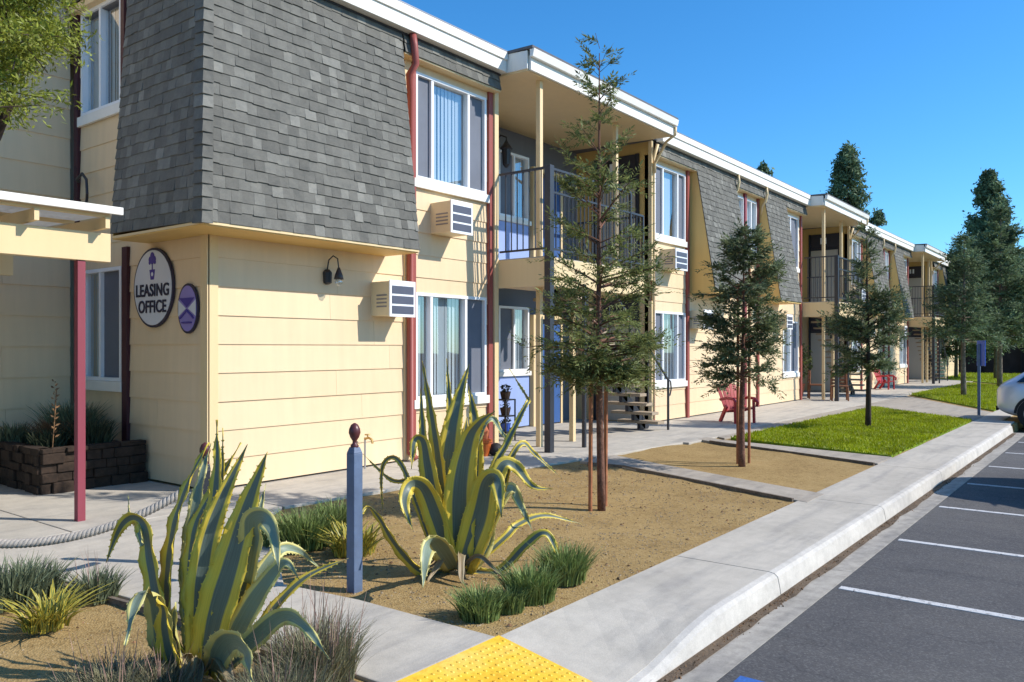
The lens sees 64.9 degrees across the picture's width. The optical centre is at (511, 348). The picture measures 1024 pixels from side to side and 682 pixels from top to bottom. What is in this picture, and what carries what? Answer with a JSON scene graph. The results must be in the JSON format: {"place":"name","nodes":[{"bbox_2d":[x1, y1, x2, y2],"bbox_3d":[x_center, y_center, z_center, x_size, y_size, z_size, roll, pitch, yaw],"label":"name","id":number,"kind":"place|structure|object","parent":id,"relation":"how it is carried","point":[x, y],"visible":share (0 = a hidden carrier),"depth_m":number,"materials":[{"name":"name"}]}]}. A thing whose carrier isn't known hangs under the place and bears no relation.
{"place":"outdoors","nodes":[
{"label":"outdoors","id":0,"kind":"place"},
{"bbox_2d":[0,511,69,538],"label":"path","id":1,"kind":"structure","parent":0,"point":[12,526],"depth_m":7.11,"materials":[{"name":"concrete"}]},
{"bbox_2d":[0,481,281,531],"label":"path","id":2,"kind":"structure","parent":0,"point":[105,504],"depth_m":8.22,"materials":[{"name":"concrete"}]},
{"bbox_2d":[0,191,122,521],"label":"pergola","id":3,"kind":"object","parent":2,"relation":"on","point":[26,220],"visible":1,"depth_m":7.42,"materials":[{"name":"paint"}]},
{"bbox_2d":[0,439,147,494],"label":"stone planter","id":4,"kind":"object","parent":2,"relation":"on","point":[37,470],"visible":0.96,"depth_m":9.16,"materials":[{"name":"stone"}]},
{"bbox_2d":[0,421,41,443],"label":"grass tuft","id":5,"kind":"object","parent":4,"relation":"on","point":[13,433],"visible":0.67,"depth_m":9.60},
{"bbox_2d":[23,427,72,446],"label":"grass tuft","id":6,"kind":"object","parent":4,"relation":"on","point":[45,438],"visible":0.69,"depth_m":9.21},
{"bbox_2d":[24,416,73,444],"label":"grass tuft","id":7,"kind":"object","parent":4,"relation":"on","point":[45,425],"visible":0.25,"depth_m":9.51,"materials":[{"name":"green plant"}]},
{"bbox_2d":[26,398,111,428],"bbox_3d":[-5.492,0.892,10.098,1.114,0.557,1.078,0,0,38],"label":"grass tuft","id":8,"kind":"object","parent":4,"relation":"on","point":[62,414],"visible":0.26,"depth_m":9.93,"materials":[{"name":"plant"}]},
{"bbox_2d":[58,416,120,444],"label":"grass tuft","id":9,"kind":"object","parent":4,"relation":"on","point":[95,433],"visible":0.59,"depth_m":9.42,"materials":[{"name":"plant"}]},
{"bbox_2d":[0,507,283,614],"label":"path","id":10,"kind":"structure","parent":0,"point":[125,551],"depth_m":6.23,"materials":[{"name":"concrete"}]},
{"bbox_2d":[0,0,104,140],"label":"leafy tree","id":11,"kind":"object","parent":10,"relation":"on","point":[34,36],"visible":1,"depth_m":5.15,"materials":[{"name":"green plant"}]},
{"bbox_2d":[231,465,419,508],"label":"walkway","id":12,"kind":"structure","parent":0,"point":[297,491],"depth_m":9.29,"materials":[{"name":"concrete"}]},
{"bbox_2d":[252,584,493,681],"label":"path","id":13,"kind":"structure","parent":0,"point":[408,644],"depth_m":4.48,"materials":[{"name":"concrete"}]},
{"bbox_2d":[0,430,952,681],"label":"soil","id":14,"kind":"structure","parent":0,"point":[803,472],"depth_m":6.84,"materials":[{"name":"soil"}]},
{"bbox_2d":[0,550,76,612],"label":"grass tuft","id":15,"kind":"object","parent":14,"relation":"on","point":[10,584],"visible":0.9,"depth_m":5.04,"materials":[{"name":"plant"}]},
{"bbox_2d":[0,555,79,596],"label":"grass tuft","id":16,"kind":"object","parent":14,"relation":"on","point":[56,584],"visible":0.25,"depth_m":5.26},
{"bbox_2d":[0,574,112,634],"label":"yellow flax","id":17,"kind":"object","parent":14,"relation":"on","point":[52,613],"visible":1,"depth_m":4.61,"materials":[{"name":"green plant"}]},
{"bbox_2d":[58,548,134,605],"bbox_3d":[-2.653,1.435,5.164,0.473,0.349,0.454,0,0,38],"label":"grass tuft","id":18,"kind":"object","parent":14,"relation":"on","point":[114,588],"visible":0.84,"depth_m":5.12,"materials":[{"name":"plant"}]},
{"bbox_2d":[43,622,190,681],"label":"lavender clump","id":19,"kind":"object","parent":14,"relation":"on","point":[114,669],"visible":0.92,"depth_m":3.66,"materials":[{"name":"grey plant"}]},
{"bbox_2d":[109,640,212,681],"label":"lavender clump","id":20,"kind":"object","parent":14,"relation":"on","point":[178,674],"visible":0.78,"depth_m":3.68,"materials":[{"name":"green plant"}]},
{"bbox_2d":[199,442,210,523],"bbox_3d":[-2.307,1.175,5.965,0.146,0.950,0.078,0,0,-26],"label":"rope post","id":21,"kind":"object","parent":14,"relation":"on","point":[206,480],"visible":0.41,"depth_m":5.96,"materials":[{"name":"metal"}]},
{"bbox_2d":[0,490,188,548],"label":"rope","id":22,"kind":"object","parent":21,"relation":"hanging from","point":[85,533],"visible":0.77,"depth_m":5.57,"materials":[{"name":"fabric"}]},
{"bbox_2d":[65,583,356,681],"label":"bed edging","id":23,"kind":"object","parent":14,"relation":"on","point":[118,602],"depth_m":5.02,"materials":[{"name":"grey concrete"}]},
{"bbox_2d":[106,420,347,681],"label":"variegated agave","id":24,"kind":"object","parent":14,"relation":"on","point":[227,580],"visible":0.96,"depth_m":3.89,"materials":[{"name":"green plant"}]},
{"bbox_2d":[215,625,357,681],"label":"lavender clump","id":25,"kind":"object","parent":14,"relation":"on","point":[273,676],"visible":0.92,"depth_m":3.59,"materials":[{"name":"grey plant"}]},
{"bbox_2d":[272,502,346,551],"bbox_3d":[-1.683,1.449,6.565,0.763,0.322,0.710,0,0,38],"label":"grass tuft","id":26,"kind":"object","parent":14,"relation":"on","point":[305,541],"visible":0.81,"depth_m":6.44,"materials":[{"name":"plant"}]},
{"bbox_2d":[245,571,386,681],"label":"lavender clump","id":27,"kind":"object","parent":14,"relation":"on","point":[301,641],"visible":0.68,"depth_m":3.82,"materials":[{"name":"grey plant"}]},
{"bbox_2d":[303,495,373,533],"bbox_3d":[-1.531,1.466,7.099,0.655,0.287,0.639,0,0,38],"label":"grass tuft","id":28,"kind":"object","parent":14,"relation":"on","point":[342,509],"visible":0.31,"depth_m":7.09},
{"bbox_2d":[302,514,398,557],"bbox_3d":[-1.281,1.484,6.329,0.979,0.253,0.781,0,0,38],"label":"yellow flax","id":29,"kind":"object","parent":14,"relation":"on","point":[337,545],"visible":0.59,"depth_m":6.27,"materials":[{"name":"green plant"}]},
{"bbox_2d":[347,423,362,593],"bbox_3d":[-1.052,1.075,5.386,0.078,1.150,0.080,0,0,38],"label":"rope post","id":30,"kind":"object","parent":14,"relation":"on","point":[354,518],"visible":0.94,"depth_m":5.36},
{"bbox_2d":[363,359,580,587],"bbox_3d":[-0.297,0.887,5.535,1.671,1.621,1.209,0,0,0],"label":"variegated agave","id":31,"kind":"object","parent":14,"relation":"on","point":[456,493],"visible":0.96,"depth_m":5.71,"materials":[{"name":"green plant"}]},
{"bbox_2d":[438,579,514,623],"bbox_3d":[-0.193,1.510,4.815,0.460,0.201,0.478,0,0,38],"label":"grass tuft","id":32,"kind":"object","parent":14,"relation":"on","point":[480,606],"visible":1,"depth_m":4.75,"materials":[{"name":"plant"}]},
{"bbox_2d":[488,581,532,614],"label":"grass tuft","id":33,"kind":"object","parent":14,"relation":"on","point":[517,603],"visible":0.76,"depth_m":4.89,"materials":[{"name":"plant"}]},
{"bbox_2d":[489,558,577,606],"bbox_3d":[0.116,1.486,5.163,0.556,0.248,0.519,0,0,38],"label":"grass tuft","id":34,"kind":"object","parent":14,"relation":"on","point":[542,582],"visible":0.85,"depth_m":5.09,"materials":[{"name":"plant"}]},
{"bbox_2d":[294,468,785,625],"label":"leaf litter","id":35,"kind":"object","parent":14,"relation":"on","point":[391,562],"visible":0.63,"depth_m":7.62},
{"bbox_2d":[524,537,609,586],"bbox_3d":[0.369,1.475,5.586,0.616,0.270,0.616,0,0,38],"label":"grass tuft","id":36,"kind":"object","parent":14,"relation":"on","point":[577,575],"visible":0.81,"depth_m":5.50,"materials":[{"name":"plant"}]},
{"bbox_2d":[588,384,592,510],"bbox_3d":[0.783,0.980,8.030,0.042,1.441,0.057,0,0,38],"label":"tree stake","id":37,"kind":"object","parent":14,"relation":"on","point":[590,468],"visible":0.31,"depth_m":8.01,"materials":[{"name":"brown wood"}]},
{"bbox_2d":[506,30,684,510],"bbox_3d":[0.869,-0.755,7.986,1.737,4.812,1.965,0,0,-13],"label":"young redwood","id":38,"kind":"object","parent":14,"relation":"on","point":[601,367],"visible":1,"depth_m":7.97,"materials":[{"name":"green plant"}]},
{"bbox_2d":[604,380,607,505],"bbox_3d":[0.963,1.008,8.273,0.042,1.384,0.057,0,0,38],"label":"tree stake","id":39,"kind":"object","parent":14,"relation":"on","point":[606,437],"visible":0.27,"depth_m":8.26,"materials":[{"name":"brown wood"}]},
{"bbox_2d":[587,462,793,501],"bbox_3d":[2.079,1.610,9.887,0.211,0.060,3.314,0,0,-35],"label":"bed edging","id":40,"kind":"object","parent":14,"relation":"on","point":[752,492],"visible":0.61,"depth_m":9.43,"materials":[{"name":"grey concrete"}]},
{"bbox_2d":[736,284,739,463],"bbox_3d":[3.152,0.404,11.246,0.042,2.593,0.057,0,0,38],"label":"tree stake","id":41,"kind":"object","parent":14,"relation":"on","point":[737,404],"visible":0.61,"depth_m":11.23,"materials":[{"name":"brown wood"}]},
{"bbox_2d":[682,217,796,466],"bbox_3d":[3.151,-0.063,11.007,1.502,3.430,1.462,0,0,38],"label":"young redwood","id":42,"kind":"object","parent":14,"relation":"on","point":[734,253],"visible":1,"depth_m":10.86,"materials":[{"name":"green plant"}]},
{"bbox_2d":[748,267,750,462],"bbox_3d":[3.338,0.267,11.339,0.042,2.867,0.057,0,0,38],"label":"tree stake","id":43,"kind":"object","parent":14,"relation":"on","point":[749,420],"visible":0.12,"depth_m":11.32,"materials":[{"name":"brown wood"}]},
{"bbox_2d":[709,440,874,465],"bbox_3d":[4.194,1.610,12.464,0.030,0.060,3.125,0,0,-31],"label":"bed edging","id":44,"kind":"object","parent":14,"relation":"on","point":[799,453],"visible":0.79,"depth_m":12.17,"materials":[{"name":"grey concrete"}]},
{"bbox_2d":[816,220,923,426],"bbox_3d":[7.203,-0.469,16.379,2.006,4.241,1.860,0,0,38],"label":"young redwood","id":45,"kind":"object","parent":14,"relation":"on","point":[854,327],"visible":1,"depth_m":16.16,"materials":[{"name":"green plant"}]},
{"bbox_2d":[376,449,587,471],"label":"walkway","id":46,"kind":"structure","parent":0,"point":[528,459],"depth_m":11.52,"materials":[{"name":"concrete"}]},
{"bbox_2d":[499,384,515,439],"bbox_3d":[-0.115,1.102,13.927,0.240,0.996,0.280,0,0,38],"label":"plant stand","id":47,"kind":"object","parent":46,"relation":"on","point":[505,408],"visible":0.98,"depth_m":13.87,"materials":[{"name":"black metal"}]},
{"bbox_2d":[396,635,591,681],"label":"tactile paving","id":48,"kind":"structure","parent":0,"point":[498,658],"depth_m":4.11,"materials":[{"name":"plastic"}]},
{"bbox_2d":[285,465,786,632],"bbox_3d":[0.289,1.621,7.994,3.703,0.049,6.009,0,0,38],"label":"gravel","id":49,"kind":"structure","parent":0,"point":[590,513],"depth_m":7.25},
{"bbox_2d":[501,434,682,457],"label":"walkway","id":50,"kind":"structure","parent":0,"point":[563,444],"depth_m":13.21,"materials":[{"name":"concrete"}]},
{"bbox_2d":[576,424,745,444],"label":"walkway","id":51,"kind":"structure","parent":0,"point":[686,435],"depth_m":15.15,"materials":[{"name":"concrete"}]},
{"bbox_2d":[580,455,823,501],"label":"path","id":52,"kind":"structure","parent":0,"point":[801,495],"depth_m":9.87,"materials":[{"name":"concrete"}]},
{"bbox_2d":[401,0,1023,344],"label":"sky","id":53,"kind":"structure","parent":0,"point":[930,93],"materials":[{"name":"blue"}]},
{"bbox_2d":[658,415,784,429],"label":"walkway","id":54,"kind":"structure","parent":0,"point":[707,421],"depth_m":17.29,"materials":[{"name":"concrete"}]},
{"bbox_2d":[718,383,758,423],"bbox_3d":[4.851,1.187,17.339,0.610,0.856,0.691,0,0,-21],"label":"garden chair","id":55,"kind":"object","parent":54,"relation":"on","point":[728,401],"visible":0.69,"depth_m":17.42,"materials":[{"name":"red plastic"}]},
{"bbox_2d":[501,423,1007,681],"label":"sidewalk","id":56,"kind":"structure","parent":0,"point":[627,629],"depth_m":5.57,"materials":[{"name":"concrete"}]},
{"bbox_2d":[696,410,819,420],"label":"walkway","id":57,"kind":"structure","parent":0,"point":[775,415],"depth_m":19.38,"materials":[{"name":"concrete"}]},
{"bbox_2d":[718,406,863,439],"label":"path","id":58,"kind":"structure","parent":0,"point":[758,428],"depth_m":17.79,"materials":[{"name":"concrete"}]},
{"bbox_2d":[699,437,891,464],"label":"path","id":59,"kind":"structure","parent":0,"point":[877,459],"depth_m":12.31,"materials":[{"name":"concrete"}]},
{"bbox_2d":[747,403,847,412],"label":"walkway","id":60,"kind":"structure","parent":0,"point":[799,408],"depth_m":21.30,"materials":[{"name":"concrete"}]},
{"bbox_2d":[773,398,876,406],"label":"walkway","id":61,"kind":"structure","parent":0,"point":[828,402],"depth_m":23.65,"materials":[{"name":"concrete"}]},
{"bbox_2d":[731,406,971,457],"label":"grass","id":62,"kind":"structure","parent":0,"point":[908,429],"depth_m":15.21,"materials":[{"name":"plant"}]},
{"bbox_2d":[810,394,900,400],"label":"walkway","id":63,"kind":"structure","parent":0,"point":[862,397],"depth_m":26.04,"materials":[{"name":"concrete"}]},
{"bbox_2d":[716,436,1023,681],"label":"parking lot","id":64,"kind":"structure","parent":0,"point":[835,634],"depth_m":5.36,"materials":[{"name":"asphalt"}]},
{"bbox_2d":[839,586,1023,620],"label":"parking line","id":65,"kind":"object","parent":64,"relation":"on","point":[1018,618],"visible":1,"depth_m":5.51,"materials":[{"name":"paint"}]},
{"bbox_2d":[898,539,1023,557],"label":"parking line","id":66,"kind":"object","parent":64,"relation":"on","point":[964,548],"visible":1,"depth_m":7.03,"materials":[{"name":"paint"}]},
{"bbox_2d":[958,344,1023,373],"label":"back fence","id":67,"kind":"object","parent":64,"relation":"on","point":[1013,361],"visible":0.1,"depth_m":51.43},
{"bbox_2d":[996,372,1023,425],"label":"parked car","id":68,"kind":"object","parent":64,"relation":"on","point":[1010,396],"visible":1,"depth_m":17.61,"materials":[{"name":"silver metal"}]},
{"bbox_2d":[839,391,913,395],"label":"walkway","id":69,"kind":"structure","parent":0,"point":[883,393],"depth_m":28.34,"materials":[{"name":"concrete"}]},
{"bbox_2d":[871,387,932,391],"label":"walkway","id":70,"kind":"structure","parent":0,"point":[906,389],"depth_m":31.08,"materials":[{"name":"concrete"}]},
{"bbox_2d":[858,396,991,420],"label":"path","id":71,"kind":"structure","parent":0,"point":[909,403],"depth_m":21.66,"materials":[{"name":"concrete"}]},
{"bbox_2d":[977,340,985,414],"bbox_3d":[11.100,0.710,19.108,0.084,1.780,0.300,0,0,-2],"label":"parking sign","id":72,"kind":"object","parent":71,"relation":"on","point":[981,353],"visible":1,"depth_m":19.12,"materials":[{"name":"blue metal"}]},
{"bbox_2d":[908,382,997,409],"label":"grass","id":73,"kind":"structure","parent":0,"point":[952,393],"depth_m":26.84,"materials":[{"name":"plant"}]},
{"bbox_2d":[909,373,1023,432],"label":"soil","id":74,"kind":"structure","parent":0,"point":[1017,425],"depth_m":18.55,"materials":[{"name":"soil"}]},
{"bbox_2d":[0,0,959,486],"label":"apartment building","id":75,"kind":"structure","parent":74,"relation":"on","point":[250,166],"depth_m":10.67,"materials":[{"name":"beige paint"}]},
{"bbox_2d":[77,0,119,127],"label":"window","id":76,"kind":"structure","parent":75,"relation":"in","point":[106,63],"depth_m":10.56,"materials":[{"name":"glass"}]},
{"bbox_2d":[86,266,121,391],"bbox_3d":[-5.231,-0.240,10.555,1.180,1.580,0.380,0,0,38],"label":"window","id":77,"kind":"structure","parent":75,"relation":"in","point":[109,280],"depth_m":10.42,"materials":[{"name":"glass"}]},
{"bbox_2d":[134,248,174,327],"bbox_3d":[-4.273,-0.720,9.603,0.900,0.950,0.044,0,0,38],"label":"office sign","id":78,"kind":"object","parent":75,"relation":"attached to","point":[154,288],"visible":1,"depth_m":9.56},
{"bbox_2d":[178,283,199,333],"bbox_3d":[-3.681,-0.450,9.142,0.420,0.570,0.051,0,0,38],"label":"oval plaque","id":79,"kind":"object","parent":75,"relation":"attached to","point":[188,308],"visible":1,"depth_m":9.12,"materials":[{"name":"plastic"}]},
{"bbox_2d":[323,255,343,284],"bbox_3d":[-2.267,-0.982,10.220,0.288,0.394,0.122,0,0,21],"label":"wall lamp","id":80,"kind":"object","parent":75,"relation":"attached to","point":[327,276],"visible":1,"depth_m":10.20,"materials":[{"name":"black metal"}]},
{"bbox_2d":[371,280,414,317],"bbox_3d":[-1.613,-0.660,10.934,0.386,0.484,0.484,0,0,38],"label":"air conditioner","id":81,"kind":"object","parent":75,"relation":"attached to","point":[392,298],"visible":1,"depth_m":10.78,"materials":[{"name":"white plastic"}]},
{"bbox_2d":[430,199,472,236],"bbox_3d":[-0.888,-1.895,11.840,0.426,0.474,0.484,0,0,38],"label":"air conditioner","id":82,"kind":"object","parent":75,"relation":"attached to","point":[451,218],"visible":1,"depth_m":11.69,"materials":[{"name":"white plastic"}]},
{"bbox_2d":[414,71,489,202],"bbox_3d":[-1.016,-3.130,12.235,0.380,1.660,1.690,0,0,38],"label":"window","id":83,"kind":"structure","parent":75,"relation":"in","point":[451,126],"depth_m":12.33,"materials":[{"name":"glass"}]},
{"bbox_2d":[414,292,489,408],"bbox_3d":[-1.016,0.035,12.235,0.380,1.670,1.690,0,0,38],"label":"window","id":84,"kind":"structure","parent":75,"relation":"in","point":[452,328],"depth_m":12.33,"materials":[{"name":"glass"}]},
{"bbox_2d":[499,306,528,371],"bbox_3d":[-0.090,-0.180,15.998,0.350,1.280,0.980,0,0,38],"label":"window","id":85,"kind":"structure","parent":75,"relation":"in","point":[507,314],"depth_m":15.89,"materials":[{"name":"white plastic"}]},
{"bbox_2d":[499,149,528,220],"bbox_3d":[-0.090,-3.200,15.998,0.350,1.280,0.980,0,0,38],"label":"window","id":86,"kind":"structure","parent":75,"relation":"in","point":[514,160],"depth_m":15.90,"materials":[{"name":"glass"}]},
{"bbox_2d":[543,324,559,423],"bbox_3d":[0.745,0.535,16.819,0.149,2.070,0.900,0,0,38],"label":"door","id":87,"kind":"structure","parent":75,"relation":"in","point":[556,390],"depth_m":17.07,"materials":[{"name":"blue paint"}]},
{"bbox_2d":[543,178,559,257],"bbox_3d":[0.745,-2.485,16.819,0.149,2.070,0.900,0,0,38],"label":"door","id":88,"kind":"structure","parent":75,"relation":"in","point":[556,253],"depth_m":17.10,"materials":[{"name":"blue paint"}]},
{"bbox_2d":[601,323,634,419],"bbox_3d":[2.256,0.510,17.571,0.960,2.120,0.117,0,0,38],"label":"door","id":89,"kind":"structure","parent":75,"relation":"in","point":[611,416],"depth_m":17.57,"materials":[{"name":"metal"}]},
{"bbox_2d":[601,182,634,268],"bbox_3d":[2.256,-2.510,17.571,0.960,2.120,0.117,0,0,38],"label":"door","id":90,"kind":"structure","parent":75,"relation":"in","point":[608,194],"depth_m":17.52,"materials":[{"name":"metal"}]},
{"bbox_2d":[655,164,687,247],"bbox_3d":[3.386,-3.130,17.939,0.380,1.660,1.600,0,0,38],"label":"window","id":91,"kind":"structure","parent":75,"relation":"in","point":[670,196],"depth_m":18.08,"materials":[{"name":"glass"}]},
{"bbox_2d":[655,311,687,388],"bbox_3d":[3.386,0.035,17.939,0.380,1.670,1.600,0,0,38],"label":"window","id":92,"kind":"structure","parent":75,"relation":"in","point":[674,357],"depth_m":18.17,"materials":[{"name":"white plastic"}]},
{"bbox_2d":[660,248,687,271],"bbox_3d":[3.537,-1.920,17.607,0.386,0.464,0.584,0,0,38],"label":"air conditioner","id":93,"kind":"object","parent":75,"relation":"attached to","point":[680,260],"visible":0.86,"depth_m":17.42,"materials":[{"name":"white plastic"}]},
{"bbox_2d":[747,199,756,258],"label":"window","id":94,"kind":"structure","parent":75,"relation":"in","point":[751,205],"depth_m":21.76,"materials":[{"name":"glass"}]},
{"bbox_2d":[782,322,799,377],"bbox_3d":[8.215,0.035,24.197,0.380,1.670,1.450,0,0,38],"label":"window","id":95,"kind":"structure","parent":75,"relation":"in","point":[790,365],"depth_m":24.20,"materials":[{"name":"white plastic"}]},
{"bbox_2d":[788,215,799,272],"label":"window","id":96,"kind":"structure","parent":75,"relation":"in","point":[793,221],"depth_m":24.51,"materials":[{"name":"glass"}]},
{"bbox_2d":[802,343,812,395],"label":"potted shrub","id":97,"kind":"object","parent":75,"relation":"on","point":[804,356],"visible":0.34,"depth_m":26.73,"materials":[{"name":"plant"}]},
{"bbox_2d":[811,333,830,390],"bbox_3d":[11.390,0.510,29.407,0.960,2.120,0.117,0,0,38],"label":"door","id":98,"kind":"structure","parent":75,"relation":"in","point":[816,372],"depth_m":29.54,"materials":[{"name":"grey metal"}]},
{"bbox_2d":[811,249,837,301],"bbox_3d":[11.390,-2.510,29.407,0.960,2.120,0.117,0,0,38],"label":"railing","id":99,"kind":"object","parent":75,"relation":"in","point":[827,252],"depth_m":29.47,"materials":[{"name":"grey metal"}]},
{"bbox_2d":[909,337,920,378],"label":"door","id":100,"kind":"structure","parent":75,"relation":"in","point":[914,357],"depth_m":41.07,"materials":[{"name":"grey metal"}]},
{"bbox_2d":[909,278,920,315],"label":"door","id":101,"kind":"structure","parent":75,"relation":"in","point":[912,281],"depth_m":41.02,"materials":[{"name":"grey metal"}]},
{"bbox_2d":[914,231,1015,395],"bbox_3d":[14.955,-1.097,26.739,2.977,5.497,3.220,0,0,38],"label":"young redwood","id":102,"kind":"object","parent":74,"relation":"on","point":[962,270],"visible":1,"depth_m":26.47,"materials":[{"name":"green plant"}]},
{"bbox_2d":[940,259,1012,376],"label":"young redwood","id":103,"kind":"object","parent":74,"relation":"on","point":[956,352],"visible":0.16,"depth_m":42.69,"materials":[{"name":"green plant"}]},
{"bbox_2d":[947,203,1023,386],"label":"young redwood","id":104,"kind":"object","parent":74,"relation":"on","point":[1013,287],"visible":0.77,"depth_m":32.43,"materials":[{"name":"green plant"}]},
{"bbox_2d":[960,228,1023,377],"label":"young redwood","id":105,"kind":"object","parent":74,"relation":"on","point":[995,351],"visible":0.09,"depth_m":41.64,"materials":[{"name":"green plant"}]},
{"bbox_2d":[938,372,1019,382],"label":"grass","id":106,"kind":"structure","parent":0,"point":[971,377],"depth_m":42.88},
{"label":"ground","id":107,"kind":"structure","parent":0,"visible":0},
{"bbox_2d":[673,433,1023,681],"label":"gutter","id":108,"kind":"object","parent":107,"relation":"on","point":[723,661],"visible":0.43,"depth_m":5.79,"materials":[{"name":"concrete"}]},
{"bbox_2d":[627,425,1012,681],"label":"kerb","id":109,"kind":"structure","parent":108,"relation":"on","point":[710,625],"depth_m":5.87,"materials":[{"name":"concrete"}]},
{"bbox_2d":[656,433,1015,681],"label":"dirt","id":110,"kind":"structure","parent":108,"relation":"on","point":[707,651],"depth_m":5.79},
{"bbox_2d":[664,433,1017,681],"bbox_3d":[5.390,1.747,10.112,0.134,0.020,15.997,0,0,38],"label":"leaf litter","id":111,"kind":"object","parent":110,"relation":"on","point":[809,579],"visible":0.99,"depth_m":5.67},
{"bbox_2d":[826,140,874,224],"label":"conifer","id":112,"kind":"object","parent":107,"relation":"on","point":[847,169],"visible":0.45,"depth_m":61.46,"materials":[{"name":"green plant"}]},
{"bbox_2d":[951,167,1021,343],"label":"conifer","id":113,"kind":"object","parent":107,"relation":"on","point":[987,192],"visible":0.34,"depth_m":65.58,"materials":[{"name":"green plant"}]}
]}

